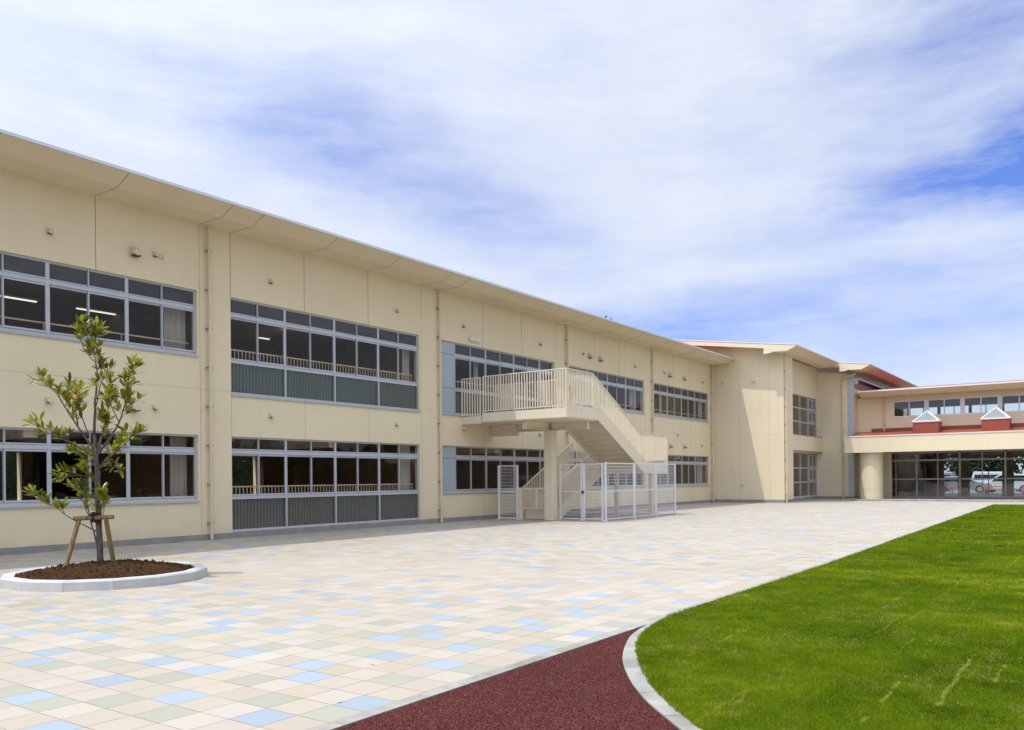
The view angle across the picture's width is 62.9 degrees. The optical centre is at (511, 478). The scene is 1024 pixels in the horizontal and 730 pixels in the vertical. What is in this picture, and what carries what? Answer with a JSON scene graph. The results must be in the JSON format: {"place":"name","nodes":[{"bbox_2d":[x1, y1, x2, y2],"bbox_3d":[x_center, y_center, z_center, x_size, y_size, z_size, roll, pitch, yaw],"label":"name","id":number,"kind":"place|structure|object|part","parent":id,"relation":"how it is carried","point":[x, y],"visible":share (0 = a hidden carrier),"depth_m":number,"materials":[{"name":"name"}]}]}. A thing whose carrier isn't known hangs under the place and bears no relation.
{"place":"outdoors","nodes":[
{"label":"outdoors","id":0,"kind":"place"},
{"bbox_2d":[335,627,678,729],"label":"rubber path","id":1,"kind":"structure","parent":0,"point":[589,687],"depth_m":5.61,"materials":[{"name":"red rubber"}]},
{"bbox_2d":[0,498,1023,729],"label":"paving","id":2,"kind":"structure","parent":0,"point":[305,631],"depth_m":10.11,"materials":[{"name":"tile"}]},
{"bbox_2d":[0,558,207,591],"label":"planter","id":3,"kind":"object","parent":2,"relation":"on","point":[127,573],"visible":0.97,"depth_m":12.21,"materials":[{"name":"concrete"}]},
{"bbox_2d":[21,313,148,561],"bbox_3d":[-6.583,-0.597,13.074,1.954,3.941,1.076,-1,0,-7],"label":"young tree","id":4,"kind":"object","parent":3,"relation":"in","point":[94,449],"visible":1,"depth_m":12.98,"materials":[{"name":"green plant"}]},
{"bbox_2d":[63,512,115,566],"bbox_3d":[-6.528,0.970,12.936,0.740,0.905,0.277,-1,0,-18],"label":"tree support","id":5,"kind":"object","parent":3,"relation":"on","point":[94,517],"visible":0.97,"depth_m":12.92,"materials":[{"name":"wood"}]},
{"bbox_2d":[0,129,734,555],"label":"school wing","id":6,"kind":"structure","parent":2,"relation":"on","point":[318,375],"depth_m":23.99,"materials":[{"name":"beige paint"}]},
{"bbox_2d":[0,251,47,334],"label":"window","id":7,"kind":"structure","parent":6,"relation":"in","point":[15,267],"depth_m":18.00,"materials":[{"name":"glass"}]},
{"bbox_2d":[0,427,49,505],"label":"window","id":8,"kind":"structure","parent":6,"relation":"in","point":[4,446],"depth_m":17.93,"materials":[{"name":"metal"}]},
{"bbox_2d":[48,261,127,345],"bbox_3d":[-9.713,-3.974,19.181,0.084,1.650,1.830,-1,0,35],"label":"window","id":9,"kind":"structure","parent":6,"relation":"in","point":[61,276],"depth_m":19.16,"materials":[{"name":"glass"}]},
{"bbox_2d":[49,429,128,503],"bbox_3d":[-9.678,-0.269,19.181,0.084,1.660,1.830,-1,0,35],"label":"window","id":10,"kind":"structure","parent":6,"relation":"in","point":[52,447],"depth_m":19.16,"materials":[{"name":"metal"}]},
{"bbox_2d":[127,277,195,353],"bbox_3d":[-8.659,-3.984,20.677,0.084,1.650,1.830,-1,0,35],"label":"window","id":11,"kind":"structure","parent":6,"relation":"in","point":[138,290],"depth_m":20.65,"materials":[{"name":"glass"}]},
{"bbox_2d":[128,432,196,501],"bbox_3d":[-8.624,-0.279,20.677,0.084,1.660,1.830,-1,0,35],"label":"window","id":12,"kind":"structure","parent":6,"relation":"in","point":[162,450],"depth_m":20.66,"materials":[{"name":"metal"}]},
{"bbox_2d":[230,298,285,397],"bbox_3d":[-7.051,-3.544,23.048,0.194,2.560,1.875,-1,0,35],"label":"window","id":13,"kind":"structure","parent":6,"relation":"in","point":[249,379],"depth_m":23.04,"materials":[{"name":"glass"}]},
{"bbox_2d":[232,437,286,531],"bbox_3d":[-7.016,0.141,23.048,0.194,2.530,1.875,-1,0,35],"label":"window","id":14,"kind":"structure","parent":6,"relation":"in","point":[250,511],"depth_m":23.03,"materials":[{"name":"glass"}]},
{"bbox_2d":[282,309,334,402],"bbox_3d":[-5.970,-3.554,24.581,0.194,2.560,1.875,-1,0,35],"label":"window","id":15,"kind":"structure","parent":6,"relation":"in","point":[316,386],"depth_m":24.54,"materials":[{"name":"glass"}]},
{"bbox_2d":[283,439,335,527],"bbox_3d":[-5.936,0.131,24.581,0.194,2.530,1.875,-1,0,35],"label":"window","id":16,"kind":"structure","parent":6,"relation":"in","point":[312,508],"depth_m":24.54,"materials":[{"name":"glass"}]},
{"bbox_2d":[331,319,378,406],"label":"window","id":17,"kind":"structure","parent":6,"relation":"in","point":[348,390],"depth_m":26.07,"materials":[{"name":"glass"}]},
{"bbox_2d":[332,441,379,524],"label":"window","id":18,"kind":"structure","parent":6,"relation":"in","point":[357,506],"depth_m":26.07,"materials":[{"name":"glass"}]},
{"bbox_2d":[375,327,417,409],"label":"window","id":19,"kind":"structure","parent":6,"relation":"in","point":[394,395],"depth_m":27.60,"materials":[{"name":"glass"}]},
{"bbox_2d":[376,443,418,521],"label":"window","id":20,"kind":"structure","parent":6,"relation":"in","point":[395,505],"depth_m":27.60,"materials":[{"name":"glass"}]},
{"bbox_2d":[455,343,485,415],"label":"window","id":21,"kind":"structure","parent":6,"relation":"in","point":[462,352],"depth_m":30.75,"materials":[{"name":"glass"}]},
{"bbox_2d":[456,446,486,491],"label":"window","id":22,"kind":"structure","parent":6,"relation":"in","point":[470,457],"depth_m":30.75,"materials":[{"name":"glass"}]},
{"bbox_2d":[486,349,513,412],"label":"window","id":23,"kind":"structure","parent":6,"relation":"in","point":[495,358],"depth_m":32.22,"materials":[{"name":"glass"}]},
{"bbox_2d":[487,447,514,490],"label":"window","id":24,"kind":"structure","parent":6,"relation":"in","point":[499,458],"depth_m":32.32,"materials":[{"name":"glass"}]},
{"bbox_2d":[511,355,539,410],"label":"window","id":25,"kind":"structure","parent":6,"relation":"in","point":[522,363],"depth_m":33.76,"materials":[{"name":"glass"}]},
{"bbox_2d":[515,448,540,489],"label":"window","id":26,"kind":"structure","parent":6,"relation":"in","point":[528,459],"depth_m":33.78,"materials":[{"name":"glass"}]},
{"bbox_2d":[540,450,543,487],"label":"window","id":27,"kind":"structure","parent":6,"relation":"in","point":[541,458],"depth_m":34.63,"materials":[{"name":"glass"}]},
{"bbox_2d":[540,360,552,408],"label":"window","id":28,"kind":"structure","parent":6,"relation":"in","point":[544,365],"depth_m":35.02,"materials":[{"name":"glass"}]},
{"bbox_2d":[569,366,587,405],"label":"window","id":29,"kind":"structure","parent":6,"relation":"in","point":[571,367],"depth_m":37.29,"materials":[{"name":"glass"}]},
{"bbox_2d":[571,451,587,463],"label":"window","id":30,"kind":"structure","parent":6,"relation":"in","point":[572,451],"depth_m":36.94,"materials":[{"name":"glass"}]},
{"bbox_2d":[588,370,607,407],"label":"window","id":31,"kind":"structure","parent":6,"relation":"in","point":[602,377],"depth_m":38.88,"materials":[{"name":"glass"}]},
{"bbox_2d":[590,459,608,487],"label":"window","id":32,"kind":"structure","parent":6,"relation":"in","point":[590,459],"depth_m":38.64,"materials":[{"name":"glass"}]},
{"bbox_2d":[608,374,625,410],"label":"window","id":33,"kind":"structure","parent":6,"relation":"in","point":[616,381],"depth_m":40.15,"materials":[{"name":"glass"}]},
{"bbox_2d":[608,474,626,487],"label":"window","id":34,"kind":"structure","parent":6,"relation":"in","point":[610,486],"depth_m":40.42,"materials":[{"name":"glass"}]},
{"bbox_2d":[626,377,642,412],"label":"window","id":35,"kind":"structure","parent":6,"relation":"in","point":[631,384],"depth_m":41.53,"materials":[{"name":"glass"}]},
{"bbox_2d":[627,474,643,486],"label":"window","id":36,"kind":"structure","parent":6,"relation":"in","point":[642,485],"depth_m":42.27,"materials":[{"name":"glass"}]},
{"bbox_2d":[654,383,667,415],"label":"window","id":37,"kind":"structure","parent":6,"relation":"in","point":[659,389],"depth_m":44.02,"materials":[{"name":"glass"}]},
{"bbox_2d":[654,454,667,485],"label":"window","id":38,"kind":"structure","parent":6,"relation":"in","point":[660,484],"depth_m":43.93,"materials":[{"name":"metal"}]},
{"bbox_2d":[667,386,681,417],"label":"window","id":39,"kind":"structure","parent":6,"relation":"in","point":[674,392],"depth_m":45.44,"materials":[{"name":"glass"}]},
{"bbox_2d":[668,455,681,485],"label":"window","id":40,"kind":"structure","parent":6,"relation":"in","point":[669,462],"depth_m":45.68,"materials":[{"name":"metal"}]},
{"bbox_2d":[682,389,694,419],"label":"window","id":41,"kind":"structure","parent":6,"relation":"in","point":[686,394],"depth_m":47.01,"materials":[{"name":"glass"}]},
{"bbox_2d":[682,455,695,485],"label":"window","id":42,"kind":"structure","parent":6,"relation":"in","point":[688,462],"depth_m":47.00,"materials":[{"name":"metal"}]},
{"bbox_2d":[695,391,707,420],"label":"window","id":43,"kind":"structure","parent":6,"relation":"in","point":[700,397],"depth_m":48.46,"materials":[{"name":"glass"}]},
{"bbox_2d":[695,456,707,484],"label":"window","id":44,"kind":"structure","parent":6,"relation":"in","point":[701,463],"depth_m":48.44,"materials":[{"name":"metal"}]},
{"bbox_2d":[497,465,518,519],"bbox_3d":[-0.141,0.506,30.883,0.847,2.010,0.113,-1,0,18],"label":"wire fence","id":45,"kind":"object","parent":2,"relation":"on","point":[517,488],"visible":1,"depth_m":30.86,"materials":[{"name":"white metal"}]},
{"bbox_2d":[461,368,667,520],"bbox_3d":[2.248,-1.089,32.051,4.465,5.156,7.845,-1,0,35],"label":"escape stair","id":46,"kind":"object","parent":2,"relation":"on","point":[595,433],"visible":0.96,"depth_m":30.30,"materials":[{"name":"beige paint"}]},
{"bbox_2d":[559,463,582,520],"bbox_3d":[2.114,0.475,30.004,1.010,2.030,0.090,-1,0,35],"label":"wire fence","id":47,"kind":"object","parent":2,"relation":"on","point":[567,491],"visible":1,"depth_m":30.00,"materials":[{"name":"white metal"}]},
{"bbox_2d":[581,463,603,520],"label":"wire gate","id":48,"kind":"structure","parent":47,"relation":"attached to","point":[598,484],"depth_m":29.45,"materials":[{"name":"white metal"}]},
{"bbox_2d":[604,462,635,520],"bbox_3d":[3.888,0.449,30.074,0.108,2.050,2.268,-1,0,35],"label":"wire fence","id":49,"kind":"object","parent":2,"relation":"on","point":[609,491],"visible":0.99,"depth_m":29.92,"materials":[{"name":"white metal"}]},
{"bbox_2d":[635,463,656,516],"bbox_3d":[5.081,0.437,31.767,0.090,2.050,1.789,-1,0,35],"label":"wire fence","id":50,"kind":"object","parent":2,"relation":"on","point":[652,489],"visible":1,"depth_m":31.73,"materials":[{"name":"white metal"}]},
{"bbox_2d":[656,464,675,514],"bbox_3d":[6.129,0.427,33.254,0.090,2.050,1.789,-1,0,35],"label":"wire fence","id":51,"kind":"object","parent":2,"relation":"on","point":[672,510],"visible":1,"depth_m":33.29,"materials":[{"name":"white metal"}]},
{"bbox_2d":[674,339,837,502],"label":"cross wing","id":52,"kind":"structure","parent":2,"relation":"on","point":[768,445],"depth_m":48.53,"materials":[{"name":"beige paint"}]},
{"bbox_2d":[793,393,816,436],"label":"window","id":53,"kind":"structure","parent":52,"relation":"in","point":[812,410],"depth_m":53.37,"materials":[{"name":"grey metal"}]},
{"bbox_2d":[793,452,816,497],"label":"window","id":54,"kind":"structure","parent":52,"relation":"in","point":[808,481],"depth_m":53.27,"materials":[{"name":"grey metal"}]},
{"bbox_2d":[809,362,917,498],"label":"gable block","id":55,"kind":"structure","parent":2,"relation":"on","point":[840,385],"depth_m":54.28,"materials":[{"name":"beige paint"}]},
{"bbox_2d":[839,380,1023,501],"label":"entrance hall","id":56,"kind":"structure","parent":2,"relation":"on","point":[901,456],"depth_m":51.37,"materials":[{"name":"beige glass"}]},
{"bbox_2d":[893,399,927,416],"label":"clerestory window","id":57,"kind":"structure","parent":56,"relation":"in","point":[925,401],"depth_m":52.70,"materials":[{"name":"white metal"}]},
{"bbox_2d":[928,397,963,415],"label":"clerestory window","id":58,"kind":"structure","parent":56,"relation":"in","point":[962,398],"depth_m":51.24,"materials":[{"name":"white metal"}]},
{"bbox_2d":[964,395,1000,413],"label":"clerestory window","id":59,"kind":"structure","parent":56,"relation":"in","point":[998,396],"depth_m":50.42,"materials":[{"name":"white metal"}]},
{"bbox_2d":[1001,394,1023,411],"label":"clerestory window","id":60,"kind":"structure","parent":56,"relation":"in","point":[1015,394],"depth_m":49.49,"materials":[{"name":"white glass"}]},
{"bbox_2d":[0,0,1023,473],"label":"sky","id":61,"kind":"structure","parent":0,"point":[837,180],"materials":[{"name":"blue"}]},
{"bbox_2d":[634,504,1023,729],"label":"lawn","id":62,"kind":"structure","parent":0,"point":[946,689],"depth_m":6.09,"materials":[{"name":"plant"}]},
{"bbox_2d":[944,489,1023,493],"bbox_3d":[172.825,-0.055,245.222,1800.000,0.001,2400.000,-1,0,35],"label":"ground","id":63,"kind":"structure","parent":0,"point":[972,491],"depth_m":72.06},
{"bbox_2d":[311,505,989,729],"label":"paving kerb","id":64,"kind":"structure","parent":63,"relation":"on","point":[382,709],"depth_m":6.41,"materials":[{"name":"concrete"}]},
{"bbox_2d":[622,617,702,729],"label":"lawn kerb","id":65,"kind":"structure","parent":63,"relation":"on","point":[646,691],"depth_m":5.93,"materials":[{"name":"concrete"}]},
{"bbox_2d":[944,472,955,490],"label":"parked car","id":66,"kind":"object","parent":63,"relation":"on","point":[949,473],"visible":0.06,"depth_m":75.30,"materials":[{"name":"silver metal"}]},
{"bbox_2d":[944,458,974,475],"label":"broadleaf tree","id":67,"kind":"object","parent":63,"relation":"on","point":[952,465],"visible":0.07,"depth_m":86.31,"materials":[{"name":"green plant"}]},
{"bbox_2d":[944,476,991,492],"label":"parked car","id":68,"kind":"object","parent":63,"relation":"on","point":[975,485],"visible":0.54,"depth_m":66.84,"materials":[{"name":"silver metal"}]},
{"bbox_2d":[983,486,1001,493],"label":"road barrier","id":69,"kind":"object","parent":63,"relation":"on","point":[992,489],"visible":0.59,"depth_m":62.68,"materials":[{"name":"red metal"}]},
{"bbox_2d":[972,472,1019,490],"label":"parked car","id":70,"kind":"object","parent":63,"relation":"on","point":[985,474],"visible":0.19,"depth_m":74.47,"materials":[{"name":"white paint"}]},
{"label":"side window","id":71,"kind":"part","parent":70,"relation":"part of","materials":[{"name":"black glass"}]},
{"bbox_2d":[970,457,1022,477],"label":"broadleaf tree","id":72,"kind":"object","parent":63,"relation":"on","point":[995,465],"visible":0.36,"depth_m":85.75,"materials":[{"name":"green plant"}]},
{"bbox_2d":[983,474,1023,492],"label":"parked car","id":73,"kind":"object","parent":63,"relation":"on","point":[1019,484],"visible":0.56,"depth_m":65.21,"materials":[{"name":"white paint"}]},
{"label":"side window","id":74,"kind":"part","parent":73,"relation":"part of","materials":[{"name":"black glass"}]},
{"bbox_2d":[1001,457,1023,469],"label":"broadleaf tree","id":75,"kind":"object","parent":63,"relation":"on","point":[1019,461],"visible":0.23,"depth_m":82.38,"materials":[{"name":"green plant"}]}
]}

